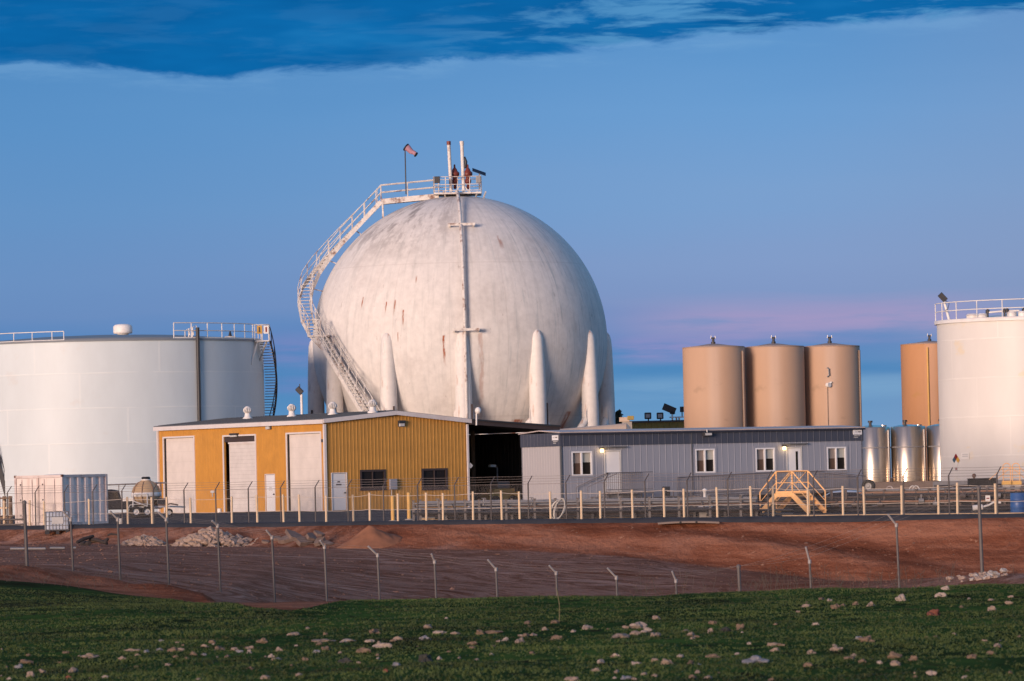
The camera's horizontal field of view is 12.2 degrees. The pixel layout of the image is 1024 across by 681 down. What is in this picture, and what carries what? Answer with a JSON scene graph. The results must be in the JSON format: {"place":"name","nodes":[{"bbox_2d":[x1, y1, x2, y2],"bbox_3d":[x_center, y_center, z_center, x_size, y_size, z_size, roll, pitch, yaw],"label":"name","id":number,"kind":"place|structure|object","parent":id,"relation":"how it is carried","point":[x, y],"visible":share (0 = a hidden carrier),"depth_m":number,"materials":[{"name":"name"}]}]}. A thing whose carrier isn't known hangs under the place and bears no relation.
{"place":"outdoors","nodes":[
{"label":"outdoors","id":0,"kind":"place"},
{"bbox_2d":[0,496,12,523],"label":"pallet rack","id":1,"kind":"object","parent":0,"point":[10,506],"visible":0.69,"depth_m":255.36,"materials":[{"name":"brown metal"}]},
{"bbox_2d":[285,529,301,541],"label":"broken slab","id":2,"kind":"object","parent":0,"point":[291,533],"depth_m":231.05,"materials":[{"name":"concrete"}]},
{"bbox_2d":[295,384,303,413],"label":"floodlight mast","id":3,"kind":"object","parent":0,"point":[299,390],"visible":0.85,"depth_m":304.94,"materials":[{"name":"metal"}]},
{"bbox_2d":[481,465,517,499],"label":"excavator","id":4,"kind":"object","parent":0,"point":[495,490],"visible":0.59,"depth_m":288.40,"materials":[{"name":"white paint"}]},
{"bbox_2d":[1,499,1009,525],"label":"pavement","id":5,"kind":"structure","parent":0,"point":[223,517],"depth_m":252.26,"materials":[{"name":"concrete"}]},
{"bbox_2d":[14,474,107,525],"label":"shipping container","id":6,"kind":"object","parent":5,"relation":"on","point":[55,482],"visible":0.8,"depth_m":250.61,"materials":[{"name":"metal"}]},
{"bbox_2d":[17,478,39,522],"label":"door","id":7,"kind":"structure","parent":6,"relation":"in","point":[33,483],"depth_m":250.79,"materials":[{"name":"metal"}]},
{"bbox_2d":[39,478,60,521],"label":"door","id":8,"kind":"structure","parent":6,"relation":"in","point":[53,484],"depth_m":249.93,"materials":[{"name":"metal"}]},
{"bbox_2d":[108,482,165,516],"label":"parked truck","id":9,"kind":"object","parent":5,"relation":"on","point":[112,497],"visible":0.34,"depth_m":261.98,"materials":[{"name":"white metal"}]},
{"bbox_2d":[0,322,277,514],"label":"storage tank","id":10,"kind":"object","parent":5,"relation":"on","point":[91,404],"visible":0.72,"depth_m":319.99,"materials":[{"name":"metal"}]},
{"bbox_2d":[129,477,183,516],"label":"tank trailer","id":11,"kind":"object","parent":5,"relation":"on","point":[145,482],"visible":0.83,"depth_m":261.27,"materials":[{"name":"white paint"}]},
{"bbox_2d":[153,410,471,512],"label":"workshop","id":12,"kind":"structure","parent":5,"relation":"on","point":[430,450],"depth_m":282.04,"materials":[{"name":"gold metal"}]},
{"bbox_2d":[162,436,195,512],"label":"garage door","id":13,"kind":"structure","parent":12,"relation":"in","point":[179,451],"depth_m":292.63,"materials":[{"name":"metal"}]},
{"bbox_2d":[222,434,256,511],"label":"garage door","id":14,"kind":"structure","parent":12,"relation":"in","point":[242,455],"depth_m":286.20,"materials":[{"name":"metal"}]},
{"bbox_2d":[243,406,251,418],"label":"turbine vent","id":15,"kind":"object","parent":12,"relation":"on","point":[247,410],"visible":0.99,"depth_m":291.44,"materials":[{"name":"metal"}]},
{"bbox_2d":[265,474,275,511],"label":"door","id":16,"kind":"structure","parent":12,"relation":"in","point":[270,489],"depth_m":283.21,"materials":[{"name":"metal"}]},
{"bbox_2d":[287,404,295,416],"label":"turbine vent","id":17,"kind":"object","parent":12,"relation":"on","point":[291,408],"visible":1,"depth_m":287.03,"materials":[{"name":"metal"}]},
{"bbox_2d":[285,431,322,510],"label":"garage door","id":18,"kind":"structure","parent":12,"relation":"in","point":[304,459],"depth_m":280.12,"materials":[{"name":"metal"}]},
{"bbox_2d":[328,402,336,414],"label":"turbine vent","id":19,"kind":"object","parent":12,"relation":"on","point":[332,406],"visible":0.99,"depth_m":283.26,"materials":[{"name":"metal"}]},
{"bbox_2d":[331,472,346,510],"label":"door","id":20,"kind":"structure","parent":12,"relation":"in","point":[340,504],"depth_m":278.35,"materials":[{"name":"metal"}]},
{"bbox_2d":[367,400,377,412],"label":"turbine vent","id":21,"kind":"object","parent":12,"relation":"on","point":[372,404],"visible":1,"depth_m":279.87,"materials":[{"name":"metal"}]},
{"bbox_2d":[359,469,387,490],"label":"window","id":22,"kind":"structure","parent":12,"relation":"in","point":[365,475],"depth_m":279.64,"materials":[{"name":"black glass"}]},
{"bbox_2d":[398,420,405,426],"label":"wall lamp","id":23,"kind":"object","parent":12,"relation":"attached to","point":[401,423],"visible":1,"depth_m":280.65,"materials":[{"name":"metal"}]},
{"bbox_2d":[421,468,447,489],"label":"window","id":24,"kind":"structure","parent":12,"relation":"in","point":[431,478],"depth_m":281.97,"materials":[{"name":"black glass"}]},
{"bbox_2d":[390,496,396,520],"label":"bollard","id":25,"kind":"object","parent":5,"relation":"on","point":[392,509],"visible":0.64,"depth_m":236.09,"materials":[{"name":"metal"}]},
{"bbox_2d":[405,492,411,519],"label":"bollard","id":26,"kind":"object","parent":5,"relation":"on","point":[408,506],"visible":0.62,"depth_m":238.42,"materials":[{"name":"metal"}]},
{"bbox_2d":[0,513,1023,529],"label":"kerb","id":27,"kind":"structure","parent":5,"relation":"on","point":[835,518],"depth_m":222.60,"materials":[{"name":"concrete"}]},
{"bbox_2d":[0,483,1023,525],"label":"post fence","id":28,"kind":"object","parent":5,"relation":"on","point":[750,488],"visible":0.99,"depth_m":225.53,"materials":[{"name":"metal"}]},
{"bbox_2d":[1,466,1023,525],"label":"chain link fence","id":29,"kind":"object","parent":5,"relation":"on","point":[604,496],"visible":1,"depth_m":225.81,"materials":[{"name":"metal"}]},
{"bbox_2d":[466,419,560,506],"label":"open shed","id":30,"kind":"structure","parent":5,"relation":"on","point":[502,452],"depth_m":290.96,"materials":[{"name":"metal"}]},
{"bbox_2d":[552,498,565,518],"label":"hose coil","id":31,"kind":"object","parent":5,"relation":"on","point":[564,508],"visible":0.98,"depth_m":226.13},
{"bbox_2d":[419,513,744,519],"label":"concrete bed","id":32,"kind":"object","parent":5,"relation":"on","point":[429,518],"visible":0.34,"depth_m":229.88,"materials":[{"name":"concrete"}]},
{"bbox_2d":[576,473,616,497],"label":"stair railing","id":33,"kind":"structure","parent":5,"relation":"on","point":[593,484],"depth_m":262.10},
{"bbox_2d":[412,494,793,520],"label":"pipe rack","id":34,"kind":"object","parent":5,"relation":"on","point":[673,502],"visible":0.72,"depth_m":227.93,"materials":[{"name":"metal"}]},
{"bbox_2d":[606,471,653,498],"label":"access ramp","id":35,"kind":"structure","parent":5,"relation":"on","point":[634,492],"depth_m":262.42,"materials":[{"name":"metal"}]},
{"bbox_2d":[662,486,674,497],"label":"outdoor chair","id":36,"kind":"object","parent":5,"relation":"on","point":[667,494],"visible":0.59,"depth_m":263.32,"materials":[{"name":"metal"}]},
{"bbox_2d":[518,425,865,500],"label":"portable office","id":37,"kind":"structure","parent":5,"relation":"on","point":[664,453],"depth_m":265.65,"materials":[{"name":"metal"}]},
{"bbox_2d":[569,449,594,477],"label":"window","id":38,"kind":"structure","parent":37,"relation":"in","point":[582,460],"depth_m":262.51,"materials":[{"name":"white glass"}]},
{"bbox_2d":[599,446,626,491],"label":"door","id":39,"kind":"structure","parent":37,"relation":"in","point":[612,459],"depth_m":263.40,"materials":[{"name":"metal"}]},
{"bbox_2d":[693,447,716,474],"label":"window","id":40,"kind":"structure","parent":37,"relation":"in","point":[708,464],"depth_m":266.18,"materials":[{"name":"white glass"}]},
{"bbox_2d":[753,446,776,472],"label":"window","id":41,"kind":"structure","parent":37,"relation":"in","point":[769,462],"depth_m":268.01,"materials":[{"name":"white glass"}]},
{"bbox_2d":[782,443,807,490],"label":"door","id":42,"kind":"structure","parent":37,"relation":"in","point":[793,455],"depth_m":268.93,"materials":[{"name":"metal"}]},
{"bbox_2d":[825,445,848,471],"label":"window","id":43,"kind":"structure","parent":37,"relation":"in","point":[836,456],"depth_m":270.24,"materials":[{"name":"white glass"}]},
{"bbox_2d":[853,430,861,437],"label":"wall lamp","id":44,"kind":"object","parent":37,"relation":"attached to","point":[857,432],"visible":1,"depth_m":270.82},
{"bbox_2d":[699,488,711,516],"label":"standpipe","id":45,"kind":"object","parent":5,"relation":"on","point":[703,513],"visible":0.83,"depth_m":224.54,"materials":[{"name":"metal"}]},
{"bbox_2d":[682,336,745,427],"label":"silo","id":46,"kind":"object","parent":5,"relation":"on","point":[714,394],"visible":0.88,"depth_m":323.24,"materials":[{"name":"metal"}]},
{"bbox_2d":[677,470,847,497],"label":"access ramp","id":47,"kind":"structure","parent":5,"relation":"on","point":[754,490],"depth_m":265.45,"materials":[{"name":"wood"}]},
{"bbox_2d":[744,335,805,426],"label":"silo","id":48,"kind":"object","parent":5,"relation":"on","point":[775,382],"visible":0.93,"depth_m":324.87,"materials":[{"name":"metal"}]},
{"bbox_2d":[759,470,826,513],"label":"crossover steps","id":49,"kind":"structure","parent":5,"relation":"on","point":[788,494],"depth_m":227.60,"materials":[{"name":"yellow metal"}]},
{"bbox_2d":[804,335,861,426],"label":"silo","id":50,"kind":"object","parent":5,"relation":"on","point":[832,384],"visible":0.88,"depth_m":326.47,"materials":[{"name":"metal"}]},
{"bbox_2d":[824,472,862,494],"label":"access ramp","id":51,"kind":"structure","parent":5,"relation":"on","point":[849,479],"depth_m":269.39,"materials":[{"name":"metal"}]},
{"bbox_2d":[862,479,874,493],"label":"wheel","id":52,"kind":"object","parent":5,"relation":"on","point":[866,482],"visible":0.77,"depth_m":251.80,"materials":[{"name":"metal"}]},
{"bbox_2d":[764,485,1023,512],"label":"pipe bundle","id":53,"kind":"object","parent":5,"relation":"on","point":[1005,494],"visible":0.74,"depth_m":225.17,"materials":[{"name":"metal"}]},
{"bbox_2d":[782,512,1023,515],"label":"path","id":54,"kind":"structure","parent":5,"relation":"on","point":[908,514],"depth_m":214.93,"materials":[{"name":"concrete"}]},
{"bbox_2d":[873,481,934,493],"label":"containment wall","id":55,"kind":"structure","parent":5,"relation":"on","point":[882,485],"depth_m":302.16,"materials":[{"name":"concrete"}]},
{"bbox_2d":[863,421,890,481],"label":"steel tank","id":56,"kind":"object","parent":55,"relation":"on","point":[876,447],"visible":0.7,"depth_m":303.99,"materials":[{"name":"silver metal"}]},
{"bbox_2d":[890,420,926,481],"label":"steel tank","id":57,"kind":"object","parent":55,"relation":"on","point":[908,446],"visible":0.95,"depth_m":303.97,"materials":[{"name":"silver metal"}]},
{"bbox_2d":[926,419,940,480],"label":"steel tank","id":58,"kind":"object","parent":55,"relation":"on","point":[933,445],"visible":0.32,"depth_m":304.12,"materials":[{"name":"silver metal"}]},
{"bbox_2d":[933,298,1023,490],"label":"storage tank","id":59,"kind":"object","parent":5,"relation":"on","point":[981,384],"visible":0.92,"depth_m":295.41,"materials":[{"name":"metal"}]},
{"bbox_2d":[938,292,949,318],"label":"solar lamp","id":60,"kind":"object","parent":59,"relation":"on","point":[942,297],"visible":1,"depth_m":298.42,"materials":[{"name":"metal"}]},
{"bbox_2d":[953,454,959,465],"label":"hazard sign","id":61,"kind":"object","parent":59,"relation":"attached to","point":[956,459],"visible":1,"depth_m":296.99,"materials":[{"name":"multicoloured paint"}]},
{"bbox_2d":[934,483,1023,494],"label":"concrete plinth","id":62,"kind":"structure","parent":5,"relation":"on","point":[943,486],"depth_m":284.87,"materials":[{"name":"concrete"}]},
{"bbox_2d":[967,478,995,494],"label":"trough","id":63,"kind":"object","parent":5,"relation":"on","point":[982,480],"visible":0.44,"depth_m":283.48,"materials":[{"name":"metal"}]},
{"bbox_2d":[971,502,1000,511],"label":"pump","id":64,"kind":"object","parent":5,"relation":"on","point":[976,508],"visible":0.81,"depth_m":219.54,"materials":[{"name":"metal"}]},
{"bbox_2d":[989,463,1010,489],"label":"ladder frame","id":65,"kind":"object","parent":5,"relation":"on","point":[1006,484],"visible":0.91,"depth_m":281.87,"materials":[{"name":"yellow metal"}]},
{"bbox_2d":[1010,491,1023,511],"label":"blue drum","id":66,"kind":"object","parent":5,"relation":"on","point":[1018,508],"visible":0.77,"depth_m":211.45,"materials":[{"name":"plastic"}]},
{"bbox_2d":[1011,463,1023,489],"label":"ladder frame","id":67,"kind":"object","parent":5,"relation":"on","point":[1014,482],"visible":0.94,"depth_m":281.87,"materials":[{"name":"yellow metal"}]},
{"bbox_2d":[0,518,1023,610],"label":"dirt lot","id":68,"kind":"structure","parent":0,"point":[537,545],"depth_m":205.80,"materials":[{"name":"red soil"}]},
{"bbox_2d":[10,547,45,549],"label":"white pipe","id":69,"kind":"object","parent":68,"relation":"on","point":[29,548],"visible":0.86,"depth_m":212.17,"materials":[{"name":"plastic"}]},
{"bbox_2d":[44,511,68,533],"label":"liquid tote","id":70,"kind":"object","parent":68,"relation":"on","point":[56,521],"visible":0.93,"depth_m":245.36,"materials":[{"name":"plastic"}]},
{"bbox_2d":[76,535,93,543],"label":"discarded beam","id":71,"kind":"structure","parent":68,"relation":"on","point":[82,539],"depth_m":232.80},
{"bbox_2d":[89,538,107,544],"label":"discarded beam","id":72,"kind":"structure","parent":68,"relation":"on","point":[97,540],"depth_m":233.00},
{"bbox_2d":[120,534,165,545],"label":"rubble heap","id":73,"kind":"object","parent":68,"relation":"on","point":[145,540],"visible":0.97,"depth_m":234.09,"materials":[{"name":"stone"}]},
{"bbox_2d":[163,526,257,546],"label":"rubble heap","id":74,"kind":"object","parent":68,"relation":"on","point":[205,537],"visible":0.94,"depth_m":233.54,"materials":[{"name":"stone"}]},
{"bbox_2d":[277,536,292,543],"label":"broken slab","id":75,"kind":"object","parent":68,"relation":"on","point":[281,540],"depth_m":232.10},
{"bbox_2d":[296,536,312,546],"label":"broken slab","id":76,"kind":"object","parent":68,"relation":"on","point":[299,542],"depth_m":230.47,"materials":[{"name":"concrete"}]},
{"bbox_2d":[306,532,316,541],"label":"broken slab","id":77,"kind":"object","parent":76,"relation":"on","point":[311,536],"depth_m":230.69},
{"bbox_2d":[313,536,325,546],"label":"broken slab","id":78,"kind":"object","parent":68,"relation":"on","point":[316,541],"depth_m":229.69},
{"bbox_2d":[313,530,324,536],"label":"broken slab","id":79,"kind":"object","parent":78,"relation":"on","point":[318,533],"depth_m":229.85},
{"bbox_2d":[337,525,401,548],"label":"soil heap","id":80,"kind":"object","parent":68,"relation":"on","point":[371,536],"visible":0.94,"depth_m":227.22,"materials":[{"name":"soil"}]},
{"bbox_2d":[0,485,1018,601],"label":"perimeter fence","id":81,"kind":"object","parent":68,"relation":"on","point":[738,566],"visible":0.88,"depth_m":149.83,"materials":[{"name":"metal"}]},
{"bbox_2d":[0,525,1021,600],"bbox_3d":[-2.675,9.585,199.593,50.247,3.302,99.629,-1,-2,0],"label":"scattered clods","id":82,"kind":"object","parent":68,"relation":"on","point":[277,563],"visible":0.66,"depth_m":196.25,"materials":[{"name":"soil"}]},
{"bbox_2d":[2,560,1022,595],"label":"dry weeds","id":83,"kind":"object","parent":68,"relation":"on","point":[788,582],"visible":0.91,"depth_m":102.94,"materials":[{"name":"plant"}]},
{"bbox_2d":[657,521,718,523],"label":"pipe","id":84,"kind":"object","parent":68,"relation":"on","point":[671,522],"visible":1,"depth_m":217.51,"materials":[{"name":"metal"}]},
{"bbox_2d":[0,580,1023,680],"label":"ground","id":85,"kind":"structure","parent":0,"point":[927,664],"depth_m":69.86,"materials":[{"name":"green plant"}]},
{"bbox_2d":[80,653,98,657],"bbox_3d":[-5.537,4.156,63.081,0.238,0.106,0.377,-1,-2,-14],"label":"stone","id":86,"kind":"object","parent":85,"relation":"on","point":[89,655],"visible":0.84,"depth_m":62.99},
{"bbox_2d":[311,639,335,641],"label":"stone","id":87,"kind":"object","parent":85,"relation":"on","point":[318,640],"visible":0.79,"depth_m":68.62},
{"bbox_2d":[338,657,352,662],"bbox_3d":[-2.034,3.932,58.713,0.203,0.114,0.145,-2,-2,17],"label":"stone","id":88,"kind":"object","parent":85,"relation":"on","point":[344,660],"visible":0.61,"depth_m":58.67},
{"bbox_2d":[356,647,370,652],"bbox_3d":[-1.938,4.067,62.711,0.216,0.115,0.108,-2,-2,11],"label":"stone","id":89,"kind":"object","parent":85,"relation":"on","point":[362,650],"visible":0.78,"depth_m":62.68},
{"bbox_2d":[372,643,391,647],"bbox_3d":[-1.729,4.100,64.301,0.328,0.101,0.172,-3,-2,37],"label":"stone","id":90,"kind":"object","parent":85,"relation":"on","point":[380,645],"visible":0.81,"depth_m":64.24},
{"bbox_2d":[418,654,432,661],"bbox_3d":[-1.043,3.856,57.908,0.226,0.158,0.154,0,-2,-43],"label":"stone","id":91,"kind":"object","parent":85,"relation":"on","point":[425,657],"visible":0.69,"depth_m":57.86,"materials":[{"name":"stone"}]},
{"bbox_2d":[484,630,503,633],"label":"stone","id":92,"kind":"object","parent":85,"relation":"on","point":[492,631],"visible":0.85,"depth_m":69.86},
{"bbox_2d":[564,677,579,680],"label":"stone","id":93,"kind":"object","parent":85,"relation":"on","point":[572,678],"visible":1,"depth_m":50.30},
{"bbox_2d":[612,633,629,637],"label":"stone","id":94,"kind":"object","parent":85,"relation":"on","point":[618,635],"visible":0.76,"depth_m":66.60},
{"bbox_2d":[629,622,647,628],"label":"stone","id":95,"kind":"object","parent":85,"relation":"on","point":[640,625],"visible":0.59,"depth_m":72.62,"materials":[{"name":"stone"}]},
{"bbox_2d":[742,655,769,663],"bbox_3d":[2.759,3.665,54.730,0.293,0.150,0.469,-1,-2,-19],"label":"stone","id":96,"kind":"object","parent":85,"relation":"on","point":[755,658],"visible":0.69,"depth_m":54.59,"materials":[{"name":"stone"}]},
{"bbox_2d":[858,635,874,641],"bbox_3d":[4.605,3.900,62.311,0.232,0.153,0.138,-1,-2,0],"label":"stone","id":97,"kind":"object","parent":85,"relation":"on","point":[866,639],"visible":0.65,"depth_m":62.27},
{"bbox_2d":[887,651,902,658],"bbox_3d":[4.364,3.605,54.716,0.165,0.135,0.132,-3,-2,36],"label":"stone","id":98,"kind":"object","parent":85,"relation":"on","point":[892,654],"visible":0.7,"depth_m":54.68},
{"bbox_2d":[895,594,905,600],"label":"stone","id":99,"kind":"object","parent":85,"relation":"on","point":[900,597],"visible":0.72,"depth_m":87.42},
{"bbox_2d":[927,609,939,615],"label":"stone","id":100,"kind":"object","parent":85,"relation":"on","point":[933,612],"visible":0.71,"depth_m":75.47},
{"bbox_2d":[0,0,1023,476],"label":"sky","id":101,"kind":"structure","parent":0,"point":[745,173],"materials":[{"name":"blue"}]},
{"bbox_2d":[560,423,630,429],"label":"roof","id":102,"kind":"structure","parent":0,"point":[620,426],"depth_m":299.65,"materials":[{"name":"metal"}]},
{"bbox_2d":[630,420,683,497],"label":"building","id":103,"kind":"structure","parent":0,"point":[658,424],"depth_m":349.96,"materials":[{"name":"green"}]},
{"bbox_2d":[619,416,633,428],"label":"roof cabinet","id":104,"kind":"object","parent":103,"relation":"on","point":[627,419],"visible":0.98,"depth_m":329.64,"materials":[{"name":"metal"}]},
{"bbox_2d":[662,403,676,419],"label":"solar lamp","id":105,"kind":"object","parent":103,"relation":"on","point":[671,410],"visible":1,"depth_m":349.78,"materials":[{"name":"metal"}]},
{"bbox_2d":[669,407,683,419],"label":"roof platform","id":106,"kind":"structure","parent":103,"relation":"on","point":[682,411],"depth_m":349.67,"materials":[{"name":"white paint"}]},
{"label":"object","id":107,"kind":"structure","parent":0,"visible":0},
{"bbox_2d":[297,141,614,498],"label":"spherical tank","id":108,"kind":"object","parent":107,"relation":"on","point":[457,303],"visible":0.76,"depth_m":332.35,"materials":[{"name":"metal"}]},
{"bbox_2d":[403,144,417,193],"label":"windsock","id":109,"kind":"object","parent":108,"relation":"on","point":[408,149],"visible":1,"depth_m":339.94,"materials":[{"name":"fabric"}]},
{"bbox_2d":[472,168,485,188],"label":"solar array","id":110,"kind":"object","parent":108,"relation":"on","point":[479,171],"visible":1,"depth_m":339.63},
{"bbox_2d":[615,409,622,423],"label":"tree","id":111,"kind":"object","parent":107,"relation":"on","point":[618,413],"visible":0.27,"depth_m":371.81,"materials":[{"name":"green plant"}]},
{"bbox_2d":[900,334,938,461],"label":"silo","id":112,"kind":"object","parent":107,"relation":"on","point":[919,381],"visible":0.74,"depth_m":363.09,"materials":[{"name":"metal"}]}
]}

